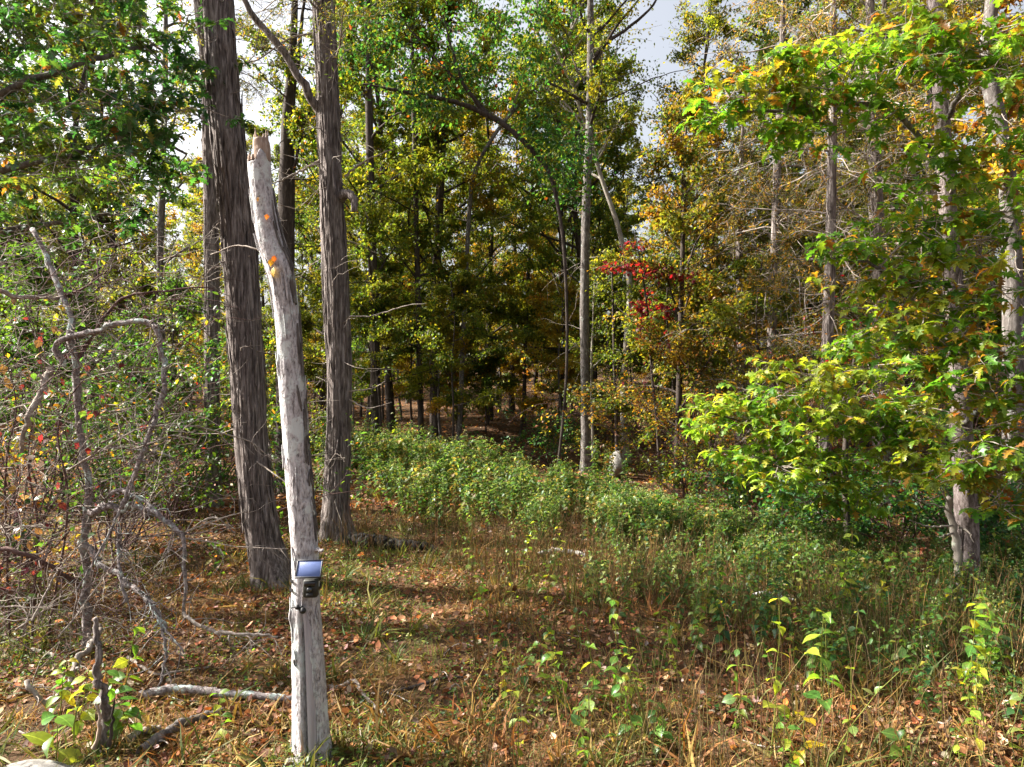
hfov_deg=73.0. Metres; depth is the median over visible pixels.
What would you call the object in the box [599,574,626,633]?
leafy plant
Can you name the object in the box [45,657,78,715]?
leafy plant
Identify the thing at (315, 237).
forest tree
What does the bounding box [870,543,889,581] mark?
weed plant
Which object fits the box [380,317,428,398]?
understory tree
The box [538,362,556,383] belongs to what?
understory tree
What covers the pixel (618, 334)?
understory tree
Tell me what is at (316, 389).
shrub
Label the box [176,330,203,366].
understory tree
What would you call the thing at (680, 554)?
weed plant
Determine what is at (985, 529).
shrub
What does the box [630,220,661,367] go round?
forest tree
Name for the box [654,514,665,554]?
weed plant
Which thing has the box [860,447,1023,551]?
shrub
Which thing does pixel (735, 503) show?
shrub
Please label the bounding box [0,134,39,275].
forest tree
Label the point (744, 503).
leafy plant
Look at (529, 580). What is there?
leafy plant
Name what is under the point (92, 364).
understory tree
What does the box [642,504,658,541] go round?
weed plant
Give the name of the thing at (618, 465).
boulder
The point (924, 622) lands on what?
leafy plant
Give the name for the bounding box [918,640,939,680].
weed plant
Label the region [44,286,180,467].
understory tree
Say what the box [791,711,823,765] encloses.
leafy plant
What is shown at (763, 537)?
weed plant
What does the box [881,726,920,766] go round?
leafy plant
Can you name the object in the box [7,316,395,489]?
shrub
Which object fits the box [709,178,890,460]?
understory tree
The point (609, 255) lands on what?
sapling
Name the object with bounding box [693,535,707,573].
weed plant
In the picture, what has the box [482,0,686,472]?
forest tree
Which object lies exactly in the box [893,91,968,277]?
forest tree
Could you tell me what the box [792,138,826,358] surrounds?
forest tree
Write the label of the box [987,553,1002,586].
weed plant
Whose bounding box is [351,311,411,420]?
understory tree
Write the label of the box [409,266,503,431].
understory tree
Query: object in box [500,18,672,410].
forest tree
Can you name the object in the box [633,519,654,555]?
weed plant
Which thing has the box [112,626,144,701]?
leafy plant
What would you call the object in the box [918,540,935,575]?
weed plant
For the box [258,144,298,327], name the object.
forest tree
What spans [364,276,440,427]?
understory tree
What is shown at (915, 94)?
forest tree
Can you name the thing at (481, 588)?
leafy plant
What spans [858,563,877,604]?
weed plant
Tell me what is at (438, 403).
understory tree
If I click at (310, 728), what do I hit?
dead snag
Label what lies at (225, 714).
leafy plant
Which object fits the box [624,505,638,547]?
weed plant
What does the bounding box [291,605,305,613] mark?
mount
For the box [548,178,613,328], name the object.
forest tree
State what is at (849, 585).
weed plant
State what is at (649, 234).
forest tree
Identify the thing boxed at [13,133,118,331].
forest tree
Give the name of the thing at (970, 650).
leafy plant
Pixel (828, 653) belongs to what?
leafy plant
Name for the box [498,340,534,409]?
understory tree
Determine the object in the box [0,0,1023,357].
sky
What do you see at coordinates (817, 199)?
forest tree
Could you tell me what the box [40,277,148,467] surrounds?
understory tree
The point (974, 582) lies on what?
weed plant
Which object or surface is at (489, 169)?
leaning tree
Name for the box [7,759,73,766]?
rock
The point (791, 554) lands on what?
weed plant
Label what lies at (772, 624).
leafy plant
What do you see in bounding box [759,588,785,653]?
weed plant
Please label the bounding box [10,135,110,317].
forest tree
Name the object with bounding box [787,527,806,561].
weed plant
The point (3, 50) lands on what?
forest tree
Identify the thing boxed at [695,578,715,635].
weed plant
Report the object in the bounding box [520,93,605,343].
forest tree
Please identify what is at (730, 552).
weed plant
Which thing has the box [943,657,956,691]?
weed plant
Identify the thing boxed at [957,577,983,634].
leafy plant
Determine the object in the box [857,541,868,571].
weed plant
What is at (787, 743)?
leafy plant
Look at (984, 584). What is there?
leafy plant
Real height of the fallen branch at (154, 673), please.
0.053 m
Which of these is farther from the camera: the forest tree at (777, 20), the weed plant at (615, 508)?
the forest tree at (777, 20)
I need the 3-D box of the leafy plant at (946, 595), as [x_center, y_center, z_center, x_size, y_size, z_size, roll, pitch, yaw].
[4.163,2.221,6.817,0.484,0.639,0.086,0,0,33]
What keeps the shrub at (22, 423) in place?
on the ground at (432, 642)
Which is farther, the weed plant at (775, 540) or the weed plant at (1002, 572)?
the weed plant at (775, 540)
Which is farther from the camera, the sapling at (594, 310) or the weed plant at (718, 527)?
the sapling at (594, 310)
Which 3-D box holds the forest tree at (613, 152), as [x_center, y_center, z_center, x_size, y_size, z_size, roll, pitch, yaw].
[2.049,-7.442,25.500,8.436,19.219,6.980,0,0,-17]
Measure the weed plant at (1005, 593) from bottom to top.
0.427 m
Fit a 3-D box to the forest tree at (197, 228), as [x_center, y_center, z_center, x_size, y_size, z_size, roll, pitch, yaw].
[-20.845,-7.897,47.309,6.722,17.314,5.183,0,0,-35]
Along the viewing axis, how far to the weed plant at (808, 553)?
8.00 m
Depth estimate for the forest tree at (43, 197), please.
40.60 m
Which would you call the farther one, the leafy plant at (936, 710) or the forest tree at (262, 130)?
the forest tree at (262, 130)
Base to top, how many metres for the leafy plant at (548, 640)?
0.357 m
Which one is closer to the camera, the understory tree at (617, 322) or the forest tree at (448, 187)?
the understory tree at (617, 322)
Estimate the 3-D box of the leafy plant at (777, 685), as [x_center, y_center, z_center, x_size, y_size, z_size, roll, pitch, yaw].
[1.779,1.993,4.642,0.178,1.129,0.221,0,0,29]
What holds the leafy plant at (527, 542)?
on the ground at (432, 642)
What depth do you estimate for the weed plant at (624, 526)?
10.25 m
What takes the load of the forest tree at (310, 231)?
on the ground at (432, 642)
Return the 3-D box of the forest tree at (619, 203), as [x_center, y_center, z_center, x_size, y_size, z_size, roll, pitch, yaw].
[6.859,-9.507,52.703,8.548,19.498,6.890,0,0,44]
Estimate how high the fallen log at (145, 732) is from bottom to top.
0.073 m
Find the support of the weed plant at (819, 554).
on the ground at (432, 642)
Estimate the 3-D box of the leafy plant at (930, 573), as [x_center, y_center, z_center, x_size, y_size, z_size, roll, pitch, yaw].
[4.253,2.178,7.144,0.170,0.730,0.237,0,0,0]
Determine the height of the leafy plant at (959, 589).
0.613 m
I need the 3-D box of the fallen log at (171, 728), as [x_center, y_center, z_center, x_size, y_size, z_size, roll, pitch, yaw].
[-2.386,2.483,4.996,0.103,0.115,0.706,0,0,27]
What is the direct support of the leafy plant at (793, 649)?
on the ground at (432, 642)
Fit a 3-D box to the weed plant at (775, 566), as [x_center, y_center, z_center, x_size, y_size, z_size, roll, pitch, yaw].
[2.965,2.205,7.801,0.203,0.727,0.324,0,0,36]
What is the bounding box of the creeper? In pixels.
[0,288,164,640]
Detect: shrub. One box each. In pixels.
[0,132,289,705]
[0,245,226,580]
[0,290,367,579]
[0,296,386,526]
[0,344,160,575]
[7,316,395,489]
[43,425,238,523]
[175,317,445,482]
[461,376,590,466]
[506,313,833,492]
[530,393,651,468]
[604,320,923,500]
[611,383,778,514]
[672,453,819,530]
[709,270,897,515]
[748,438,879,537]
[759,446,982,553]
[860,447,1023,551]
[888,422,1023,580]
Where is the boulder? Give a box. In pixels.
[609,451,624,477]
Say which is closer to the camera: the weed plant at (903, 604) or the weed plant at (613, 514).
the weed plant at (903, 604)
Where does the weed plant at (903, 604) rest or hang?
on the ground at (432, 642)
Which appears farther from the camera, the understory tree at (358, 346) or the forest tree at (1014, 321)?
the understory tree at (358, 346)
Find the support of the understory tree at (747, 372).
on the ground at (432, 642)
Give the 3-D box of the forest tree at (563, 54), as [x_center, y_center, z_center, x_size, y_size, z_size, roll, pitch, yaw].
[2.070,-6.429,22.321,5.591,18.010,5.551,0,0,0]
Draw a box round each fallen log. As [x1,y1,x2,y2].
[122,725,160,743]
[136,707,224,755]
[139,684,291,702]
[538,548,587,556]
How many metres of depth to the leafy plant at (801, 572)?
7.94 m
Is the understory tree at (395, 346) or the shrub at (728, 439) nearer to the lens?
the shrub at (728, 439)
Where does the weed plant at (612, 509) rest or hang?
on the ground at (432, 642)
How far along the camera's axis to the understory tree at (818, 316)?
23.02 m
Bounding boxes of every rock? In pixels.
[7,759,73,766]
[279,756,309,766]
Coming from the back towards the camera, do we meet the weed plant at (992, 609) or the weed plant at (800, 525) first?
the weed plant at (800, 525)
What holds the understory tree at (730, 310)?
on the ground at (432, 642)
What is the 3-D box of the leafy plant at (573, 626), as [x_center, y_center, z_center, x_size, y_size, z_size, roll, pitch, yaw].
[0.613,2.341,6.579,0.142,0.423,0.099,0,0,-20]
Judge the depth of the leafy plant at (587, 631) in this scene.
6.17 m
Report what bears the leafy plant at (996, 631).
on the ground at (432, 642)
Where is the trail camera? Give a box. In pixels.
[290,575,321,597]
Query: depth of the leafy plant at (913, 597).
7.14 m
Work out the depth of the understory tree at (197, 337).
41.14 m
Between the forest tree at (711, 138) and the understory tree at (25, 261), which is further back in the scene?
the forest tree at (711, 138)
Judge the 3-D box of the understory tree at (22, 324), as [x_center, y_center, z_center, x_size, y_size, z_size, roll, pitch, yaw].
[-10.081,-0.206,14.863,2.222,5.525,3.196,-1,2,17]
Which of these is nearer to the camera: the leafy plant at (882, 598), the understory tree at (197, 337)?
the leafy plant at (882, 598)
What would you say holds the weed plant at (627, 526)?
on the ground at (432, 642)
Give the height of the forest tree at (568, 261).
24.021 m
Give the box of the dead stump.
[91,616,114,752]
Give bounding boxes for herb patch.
[309,413,1023,720]
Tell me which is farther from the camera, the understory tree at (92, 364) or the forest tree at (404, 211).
the forest tree at (404, 211)
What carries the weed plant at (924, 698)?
on the ground at (432, 642)
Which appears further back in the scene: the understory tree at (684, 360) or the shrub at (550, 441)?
the understory tree at (684, 360)
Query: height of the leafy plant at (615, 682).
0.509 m
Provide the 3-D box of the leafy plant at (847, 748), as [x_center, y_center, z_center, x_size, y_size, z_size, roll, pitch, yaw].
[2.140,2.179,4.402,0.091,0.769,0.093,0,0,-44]
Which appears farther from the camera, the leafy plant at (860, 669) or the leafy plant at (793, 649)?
the leafy plant at (793, 649)
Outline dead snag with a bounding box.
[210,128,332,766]
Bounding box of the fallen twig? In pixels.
[743,740,779,747]
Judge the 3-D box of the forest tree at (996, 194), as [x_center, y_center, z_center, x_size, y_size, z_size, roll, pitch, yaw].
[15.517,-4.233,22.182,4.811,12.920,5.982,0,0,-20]
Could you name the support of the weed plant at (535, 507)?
on the ground at (432, 642)
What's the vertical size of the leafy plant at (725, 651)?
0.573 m
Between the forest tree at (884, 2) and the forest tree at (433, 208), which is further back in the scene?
the forest tree at (433, 208)
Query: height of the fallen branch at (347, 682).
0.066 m
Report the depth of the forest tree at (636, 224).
71.93 m
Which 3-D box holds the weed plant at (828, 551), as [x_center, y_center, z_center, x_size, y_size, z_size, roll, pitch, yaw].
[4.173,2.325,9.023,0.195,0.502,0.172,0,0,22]
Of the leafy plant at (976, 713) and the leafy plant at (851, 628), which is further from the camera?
the leafy plant at (851, 628)
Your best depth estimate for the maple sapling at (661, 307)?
16.97 m
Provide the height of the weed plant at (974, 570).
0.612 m
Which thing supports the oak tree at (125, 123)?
on the ground at (432, 642)
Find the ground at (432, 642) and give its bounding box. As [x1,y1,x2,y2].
[0,358,1023,766]
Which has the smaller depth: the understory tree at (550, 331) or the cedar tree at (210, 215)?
the cedar tree at (210, 215)
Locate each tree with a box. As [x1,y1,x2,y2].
[0,0,128,404]
[0,0,160,326]
[0,0,254,262]
[0,13,106,385]
[0,68,85,346]
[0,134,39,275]
[0,235,126,501]
[0,238,67,405]
[0,253,112,497]
[0,310,60,397]
[4,144,62,305]
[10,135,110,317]
[13,0,187,407]
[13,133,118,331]
[36,0,201,330]
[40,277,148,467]
[44,256,65,342]
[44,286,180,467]
[49,333,140,481]
[57,0,296,509]
[66,1,229,464]
[82,271,203,424]
[84,174,138,291]
[103,266,211,519]
[114,202,143,286]
[135,183,183,344]
[151,0,327,590]
[155,320,183,367]
[164,159,227,358]
[166,154,225,385]
[172,175,266,334]
[176,317,219,396]
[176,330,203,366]
[179,217,224,365]
[180,0,392,493]
[182,122,279,333]
[190,238,225,347]
[195,0,426,543]
[219,316,227,387]
[220,310,276,395]
[246,3,393,413]
[256,0,489,434]
[258,140,350,389]
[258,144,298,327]
[261,180,318,362]
[265,308,326,410]
[265,317,276,389]
[294,0,466,438]
[295,18,427,419]
[295,95,393,332]
[298,0,615,491]
[303,300,324,409]
[303,333,323,388]
[304,309,323,380]
[308,177,365,329]
[309,0,549,433]
[309,268,443,444]
[314,225,459,439]
[323,268,382,416]
[342,0,502,448]
[348,76,463,402]
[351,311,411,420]
[351,314,380,424]
[354,242,467,406]
[356,0,526,440]
[358,311,422,419]
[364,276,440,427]
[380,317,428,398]
[384,101,432,379]
[390,294,473,439]
[393,146,469,326]
[403,268,510,447]
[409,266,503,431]
[412,0,556,419]
[424,100,530,350]
[426,0,650,425]
[434,38,581,444]
[443,118,507,382]
[446,301,523,424]
[449,0,645,439]
[451,338,476,424]
[464,75,579,413]
[466,320,511,432]
[469,15,579,426]
[469,299,519,410]
[471,279,579,438]
[478,93,570,403]
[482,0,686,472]
[490,0,665,463]
[491,303,559,409]
[496,233,552,407]
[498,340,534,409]
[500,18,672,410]
[500,275,592,447]
[508,312,560,396]
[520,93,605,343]
[537,306,597,415]
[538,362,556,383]
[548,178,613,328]
[551,305,599,378]
[557,59,765,487]
[569,280,671,441]
[569,307,612,376]
[570,101,675,415]
[575,159,655,368]
[589,292,663,445]
[590,258,732,444]
[591,0,768,453]
[596,183,646,314]
[629,128,777,474]
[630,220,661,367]
[632,328,663,379]
[636,316,688,437]
[638,259,689,416]
[639,195,696,375]
[650,85,857,480]
[656,291,716,394]
[659,0,906,490]
[663,0,867,433]
[665,119,766,300]
[668,217,768,453]
[674,175,725,268]
[675,0,1023,608]
[683,0,1001,518]
[689,255,834,479]
[695,173,732,258]
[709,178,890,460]
[715,319,763,431]
[721,0,899,422]
[726,291,765,437]
[741,203,1023,506]
[756,0,961,445]
[758,0,1000,504]
[762,188,927,463]
[764,0,1023,465]
[765,132,862,344]
[766,267,860,390]
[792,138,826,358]
[802,0,1023,501]
[811,129,886,365]
[811,158,1001,466]
[833,294,945,436]
[847,0,1022,441]
[870,0,1023,541]
[882,19,962,212]
[893,4,1023,287]
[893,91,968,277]
[893,276,926,446]
[945,275,1023,463]
[956,53,1023,437]
[964,106,998,283]
[967,254,1023,418]
[972,89,1023,287]
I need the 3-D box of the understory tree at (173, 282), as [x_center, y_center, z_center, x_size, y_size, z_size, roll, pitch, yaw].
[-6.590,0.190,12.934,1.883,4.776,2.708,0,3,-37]
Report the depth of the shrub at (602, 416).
15.97 m
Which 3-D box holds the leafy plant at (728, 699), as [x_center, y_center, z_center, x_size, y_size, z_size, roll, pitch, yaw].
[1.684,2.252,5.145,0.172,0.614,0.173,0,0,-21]
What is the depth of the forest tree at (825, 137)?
37.62 m
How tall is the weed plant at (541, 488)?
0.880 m
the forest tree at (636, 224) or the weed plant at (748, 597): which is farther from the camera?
the forest tree at (636, 224)
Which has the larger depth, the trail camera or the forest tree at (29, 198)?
the forest tree at (29, 198)
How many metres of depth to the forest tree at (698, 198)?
53.27 m
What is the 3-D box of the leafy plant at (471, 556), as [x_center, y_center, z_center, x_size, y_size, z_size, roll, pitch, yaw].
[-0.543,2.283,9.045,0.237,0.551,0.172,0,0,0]
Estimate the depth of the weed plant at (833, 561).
8.93 m
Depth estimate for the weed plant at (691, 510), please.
10.77 m
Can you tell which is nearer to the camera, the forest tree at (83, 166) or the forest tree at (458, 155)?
the forest tree at (458, 155)
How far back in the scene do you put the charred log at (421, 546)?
10.56 m
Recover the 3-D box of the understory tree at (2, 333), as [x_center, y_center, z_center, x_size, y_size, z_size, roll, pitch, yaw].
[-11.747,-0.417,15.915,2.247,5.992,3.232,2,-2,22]
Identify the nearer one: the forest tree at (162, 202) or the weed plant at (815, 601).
the weed plant at (815, 601)
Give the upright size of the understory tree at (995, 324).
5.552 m
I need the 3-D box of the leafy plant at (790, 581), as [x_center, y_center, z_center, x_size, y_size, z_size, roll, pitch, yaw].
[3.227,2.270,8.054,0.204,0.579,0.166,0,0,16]
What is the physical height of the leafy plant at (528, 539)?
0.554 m
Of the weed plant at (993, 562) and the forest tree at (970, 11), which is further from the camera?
the forest tree at (970, 11)
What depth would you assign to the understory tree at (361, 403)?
33.98 m
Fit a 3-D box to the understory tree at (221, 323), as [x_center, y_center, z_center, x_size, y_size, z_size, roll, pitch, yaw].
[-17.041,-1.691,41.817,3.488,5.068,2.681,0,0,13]
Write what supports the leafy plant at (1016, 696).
on the ground at (432, 642)
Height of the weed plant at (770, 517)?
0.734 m
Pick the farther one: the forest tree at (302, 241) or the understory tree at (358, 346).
the forest tree at (302, 241)
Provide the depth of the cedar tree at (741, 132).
17.87 m
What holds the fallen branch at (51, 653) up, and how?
on the ground at (432, 642)
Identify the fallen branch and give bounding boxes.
[30,648,53,654]
[127,655,208,675]
[327,679,383,712]
[379,676,469,694]
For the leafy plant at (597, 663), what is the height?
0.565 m
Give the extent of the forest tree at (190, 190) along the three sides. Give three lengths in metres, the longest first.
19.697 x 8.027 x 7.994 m
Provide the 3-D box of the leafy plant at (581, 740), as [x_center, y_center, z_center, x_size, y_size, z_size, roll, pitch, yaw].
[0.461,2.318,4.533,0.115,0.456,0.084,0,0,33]
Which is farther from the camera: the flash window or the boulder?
the boulder
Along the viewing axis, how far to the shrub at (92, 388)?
9.51 m
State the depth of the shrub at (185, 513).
12.42 m
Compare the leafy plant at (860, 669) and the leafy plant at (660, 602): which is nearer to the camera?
the leafy plant at (860, 669)
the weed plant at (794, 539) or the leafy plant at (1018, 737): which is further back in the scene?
the weed plant at (794, 539)
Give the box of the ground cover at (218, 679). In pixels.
[0,513,1023,766]
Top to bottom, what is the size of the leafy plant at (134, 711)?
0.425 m
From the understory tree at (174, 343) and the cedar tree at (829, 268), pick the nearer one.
the cedar tree at (829, 268)
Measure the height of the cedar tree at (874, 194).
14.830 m
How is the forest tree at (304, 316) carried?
on the ground at (432, 642)
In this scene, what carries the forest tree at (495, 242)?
on the ground at (432, 642)
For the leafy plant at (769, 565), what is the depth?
8.34 m
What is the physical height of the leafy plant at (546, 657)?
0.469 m
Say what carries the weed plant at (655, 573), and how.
on the ground at (432, 642)
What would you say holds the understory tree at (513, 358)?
on the ground at (432, 642)
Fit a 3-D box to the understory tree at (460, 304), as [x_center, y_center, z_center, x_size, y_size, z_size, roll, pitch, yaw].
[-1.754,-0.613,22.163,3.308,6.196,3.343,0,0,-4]
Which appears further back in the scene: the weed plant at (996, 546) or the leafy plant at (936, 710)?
the weed plant at (996, 546)
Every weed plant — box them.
[482,497,492,527]
[491,475,504,523]
[504,505,512,526]
[529,499,545,530]
[535,479,549,514]
[537,491,547,521]
[539,504,547,532]
[542,510,554,536]
[545,489,554,520]
[551,508,559,530]
[580,490,597,527]
[583,506,592,540]
[583,555,601,605]
[603,510,617,550]
[608,498,619,538]
[608,502,617,536]
[608,512,624,550]
[610,499,619,525]
[610,536,627,590]
[616,517,630,544]
[619,507,635,546]
[620,500,637,537]
[620,575,636,622]
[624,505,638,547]
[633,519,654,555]
[634,515,646,544]
[637,525,645,552]
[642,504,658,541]
[646,531,658,557]
[649,559,660,591]
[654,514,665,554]
[670,543,685,588]
[681,568,693,600]
[682,518,693,552]
[684,501,699,539]
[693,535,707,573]
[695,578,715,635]
[703,499,720,537]
[703,588,732,655]
[709,556,726,595]
[712,521,723,544]
[713,547,730,583]
[717,591,734,624]
[726,540,738,568]
[731,569,740,598]
[731,579,748,621]
[733,509,750,545]
[733,521,742,554]
[740,587,767,647]
[755,524,772,564]
[757,506,769,534]
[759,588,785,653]
[763,533,782,563]
[766,546,785,597]
[767,513,778,547]
[771,535,788,588]
[782,546,797,589]
[784,538,798,569]
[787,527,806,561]
[789,515,808,540]
[793,611,831,681]
[796,539,815,585]
[797,539,821,594]
[802,595,831,671]
[809,519,826,556]
[810,533,837,598]
[822,523,832,562]
[824,543,838,572]
[827,545,842,578]
[832,573,859,621]
[840,558,850,579]
[841,520,859,546]
[846,573,868,625]
[848,545,865,580]
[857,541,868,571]
[858,559,881,609]
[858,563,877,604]
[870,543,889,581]
[874,536,894,578]
[874,565,885,599]
[884,576,907,623]
[895,539,906,573]
[908,619,923,656]
[909,665,931,712]
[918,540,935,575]
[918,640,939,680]
[923,581,935,610]
[935,539,950,562]
[935,547,952,585]
[940,549,952,574]
[940,568,959,607]
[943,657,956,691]
[961,628,998,691]
[965,570,988,612]
[969,564,983,604]
[973,593,1003,648]
[975,578,1000,626]
[984,544,1003,557]
[984,558,1002,577]
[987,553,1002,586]
[993,566,1011,598]
[995,540,1005,568]
[997,586,1008,614]
[1009,547,1023,561]
[1012,582,1019,608]
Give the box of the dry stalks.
[314,452,1023,766]
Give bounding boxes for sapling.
[559,245,646,450]
[559,256,618,468]
[595,234,697,489]
[677,321,976,547]
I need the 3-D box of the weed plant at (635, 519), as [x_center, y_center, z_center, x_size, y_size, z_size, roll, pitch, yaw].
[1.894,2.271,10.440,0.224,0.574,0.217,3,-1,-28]
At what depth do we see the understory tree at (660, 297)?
19.25 m
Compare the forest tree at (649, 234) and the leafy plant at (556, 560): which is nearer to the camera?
the leafy plant at (556, 560)
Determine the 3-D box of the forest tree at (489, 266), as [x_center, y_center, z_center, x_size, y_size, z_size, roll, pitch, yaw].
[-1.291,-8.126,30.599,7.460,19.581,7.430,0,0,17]
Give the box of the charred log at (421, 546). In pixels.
[345,532,437,552]
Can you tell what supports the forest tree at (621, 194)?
on the ground at (432, 642)
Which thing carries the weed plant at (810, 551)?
on the ground at (432, 642)
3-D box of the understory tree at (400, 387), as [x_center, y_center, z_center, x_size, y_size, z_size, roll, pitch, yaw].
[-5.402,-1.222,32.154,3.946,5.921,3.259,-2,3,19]
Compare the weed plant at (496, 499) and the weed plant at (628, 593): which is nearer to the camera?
the weed plant at (628, 593)
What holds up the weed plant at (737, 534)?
on the ground at (432, 642)
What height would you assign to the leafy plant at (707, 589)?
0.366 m
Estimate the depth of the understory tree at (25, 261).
14.05 m
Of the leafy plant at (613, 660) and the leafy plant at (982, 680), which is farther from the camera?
the leafy plant at (982, 680)
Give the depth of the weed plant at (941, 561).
8.37 m
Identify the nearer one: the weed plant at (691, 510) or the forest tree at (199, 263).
the weed plant at (691, 510)
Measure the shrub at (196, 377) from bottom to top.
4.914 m
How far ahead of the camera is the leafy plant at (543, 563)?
7.77 m
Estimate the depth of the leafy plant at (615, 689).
4.88 m
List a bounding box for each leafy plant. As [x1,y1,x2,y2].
[21,711,82,764]
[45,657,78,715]
[66,670,98,739]
[92,670,144,743]
[100,689,142,739]
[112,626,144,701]
[207,688,233,743]
[463,536,476,571]
[471,575,487,616]
[490,620,508,650]
[497,649,509,708]
[507,553,513,609]
[507,690,528,766]
[515,551,539,602]
[516,646,538,685]
[519,535,530,579]
[523,521,540,553]
[531,550,549,604]
[532,641,561,696]
[536,651,567,706]
[537,607,554,645]
[538,564,557,606]
[544,632,565,669]
[548,552,561,569]
[552,527,565,561]
[569,607,584,648]
[571,677,600,744]
[572,700,589,759]
[579,611,598,662]
[580,643,609,713]
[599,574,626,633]
[602,652,630,714]
[604,599,630,719]
[604,713,624,764]
[611,674,641,740]
[615,620,628,659]
[617,646,643,703]
[632,627,651,663]
[644,699,673,757]
[652,636,668,666]
[653,589,670,618]
[660,616,680,648]
[665,648,681,678]
[685,595,709,667]
[688,605,712,667]
[704,575,711,604]
[709,571,731,619]
[722,648,754,720]
[723,609,740,673]
[727,494,746,553]
[728,694,747,738]
[757,642,784,700]
[761,542,778,590]
[763,597,790,754]
[766,599,780,633]
[775,713,805,766]
[781,554,797,589]
[785,632,800,667]
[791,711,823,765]
[793,562,807,597]
[802,607,843,741]
[814,618,839,697]
[817,562,837,608]
[819,622,839,671]
[824,579,853,622]
[832,533,858,632]
[835,668,908,753]
[841,666,855,766]
[843,610,867,672]
[855,645,865,689]
[865,554,882,596]
[869,552,897,625]
[870,556,892,613]
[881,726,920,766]
[889,617,909,669]
[906,580,924,615]
[909,581,963,631]
[912,614,926,663]
[916,561,934,616]
[927,588,958,640]
[932,679,947,720]
[949,727,966,761]
[951,571,968,613]
[951,666,985,765]
[956,603,991,705]
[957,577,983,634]
[964,607,995,666]
[964,654,985,737]
[971,651,995,694]
[973,636,993,670]
[974,590,1012,697]
[976,581,988,619]
[1003,623,1021,689]
[1005,677,1023,736]
[1009,717,1023,766]
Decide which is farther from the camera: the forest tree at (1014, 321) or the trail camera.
the forest tree at (1014, 321)
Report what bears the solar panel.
attached to the dead snag
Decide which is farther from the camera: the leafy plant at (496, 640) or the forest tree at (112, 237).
the forest tree at (112, 237)
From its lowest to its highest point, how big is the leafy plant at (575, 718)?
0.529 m
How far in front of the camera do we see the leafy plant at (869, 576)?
7.49 m
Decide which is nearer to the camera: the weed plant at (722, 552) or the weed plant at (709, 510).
the weed plant at (722, 552)
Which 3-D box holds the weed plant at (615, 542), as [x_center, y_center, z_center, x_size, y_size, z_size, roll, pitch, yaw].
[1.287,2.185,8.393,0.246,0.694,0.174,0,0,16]
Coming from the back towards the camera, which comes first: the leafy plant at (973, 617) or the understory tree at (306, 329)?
the understory tree at (306, 329)
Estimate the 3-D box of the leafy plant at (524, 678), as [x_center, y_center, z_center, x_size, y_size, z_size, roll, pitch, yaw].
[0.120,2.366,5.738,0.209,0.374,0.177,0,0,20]
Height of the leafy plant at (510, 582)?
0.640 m
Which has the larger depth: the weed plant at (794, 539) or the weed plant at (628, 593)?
the weed plant at (794, 539)
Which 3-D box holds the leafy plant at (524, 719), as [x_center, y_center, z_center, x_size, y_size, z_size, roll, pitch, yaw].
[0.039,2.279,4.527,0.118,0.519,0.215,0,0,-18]
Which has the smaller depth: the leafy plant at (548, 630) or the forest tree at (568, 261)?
the leafy plant at (548, 630)
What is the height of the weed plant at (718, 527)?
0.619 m
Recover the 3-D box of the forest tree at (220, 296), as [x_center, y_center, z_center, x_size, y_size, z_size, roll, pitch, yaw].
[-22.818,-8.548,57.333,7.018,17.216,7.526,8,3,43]
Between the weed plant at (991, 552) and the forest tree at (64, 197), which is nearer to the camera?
the weed plant at (991, 552)
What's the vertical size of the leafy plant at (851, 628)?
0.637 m
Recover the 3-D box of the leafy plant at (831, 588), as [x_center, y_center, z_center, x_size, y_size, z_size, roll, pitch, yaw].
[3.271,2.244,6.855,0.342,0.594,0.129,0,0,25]
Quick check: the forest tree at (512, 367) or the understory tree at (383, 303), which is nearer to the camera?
the understory tree at (383, 303)
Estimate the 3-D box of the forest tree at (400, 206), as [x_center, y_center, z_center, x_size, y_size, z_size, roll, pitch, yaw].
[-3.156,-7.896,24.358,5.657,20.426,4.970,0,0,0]
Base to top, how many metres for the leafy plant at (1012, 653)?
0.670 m
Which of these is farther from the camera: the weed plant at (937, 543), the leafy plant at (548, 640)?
the weed plant at (937, 543)
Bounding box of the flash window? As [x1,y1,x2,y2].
[304,581,314,586]
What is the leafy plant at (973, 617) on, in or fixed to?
on the ground at (432, 642)
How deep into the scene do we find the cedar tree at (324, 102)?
11.23 m
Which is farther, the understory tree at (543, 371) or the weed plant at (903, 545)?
the understory tree at (543, 371)
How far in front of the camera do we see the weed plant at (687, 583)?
7.76 m
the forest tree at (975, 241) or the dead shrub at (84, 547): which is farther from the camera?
the forest tree at (975, 241)
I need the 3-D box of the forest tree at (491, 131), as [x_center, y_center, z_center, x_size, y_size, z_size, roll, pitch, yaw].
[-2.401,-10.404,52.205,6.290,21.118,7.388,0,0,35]
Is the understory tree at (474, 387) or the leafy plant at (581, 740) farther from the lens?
the understory tree at (474, 387)
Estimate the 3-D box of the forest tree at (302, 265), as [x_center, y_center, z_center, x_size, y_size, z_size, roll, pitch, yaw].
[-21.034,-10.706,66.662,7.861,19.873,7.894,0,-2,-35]
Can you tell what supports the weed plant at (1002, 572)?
on the ground at (432, 642)
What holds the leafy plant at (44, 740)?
on the ground at (432, 642)
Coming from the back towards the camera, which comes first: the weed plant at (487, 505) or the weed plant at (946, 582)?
the weed plant at (487, 505)
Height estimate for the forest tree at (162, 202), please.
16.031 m
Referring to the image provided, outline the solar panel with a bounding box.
[295,559,322,577]
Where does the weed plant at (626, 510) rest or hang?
on the ground at (432, 642)
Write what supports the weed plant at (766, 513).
on the ground at (432, 642)

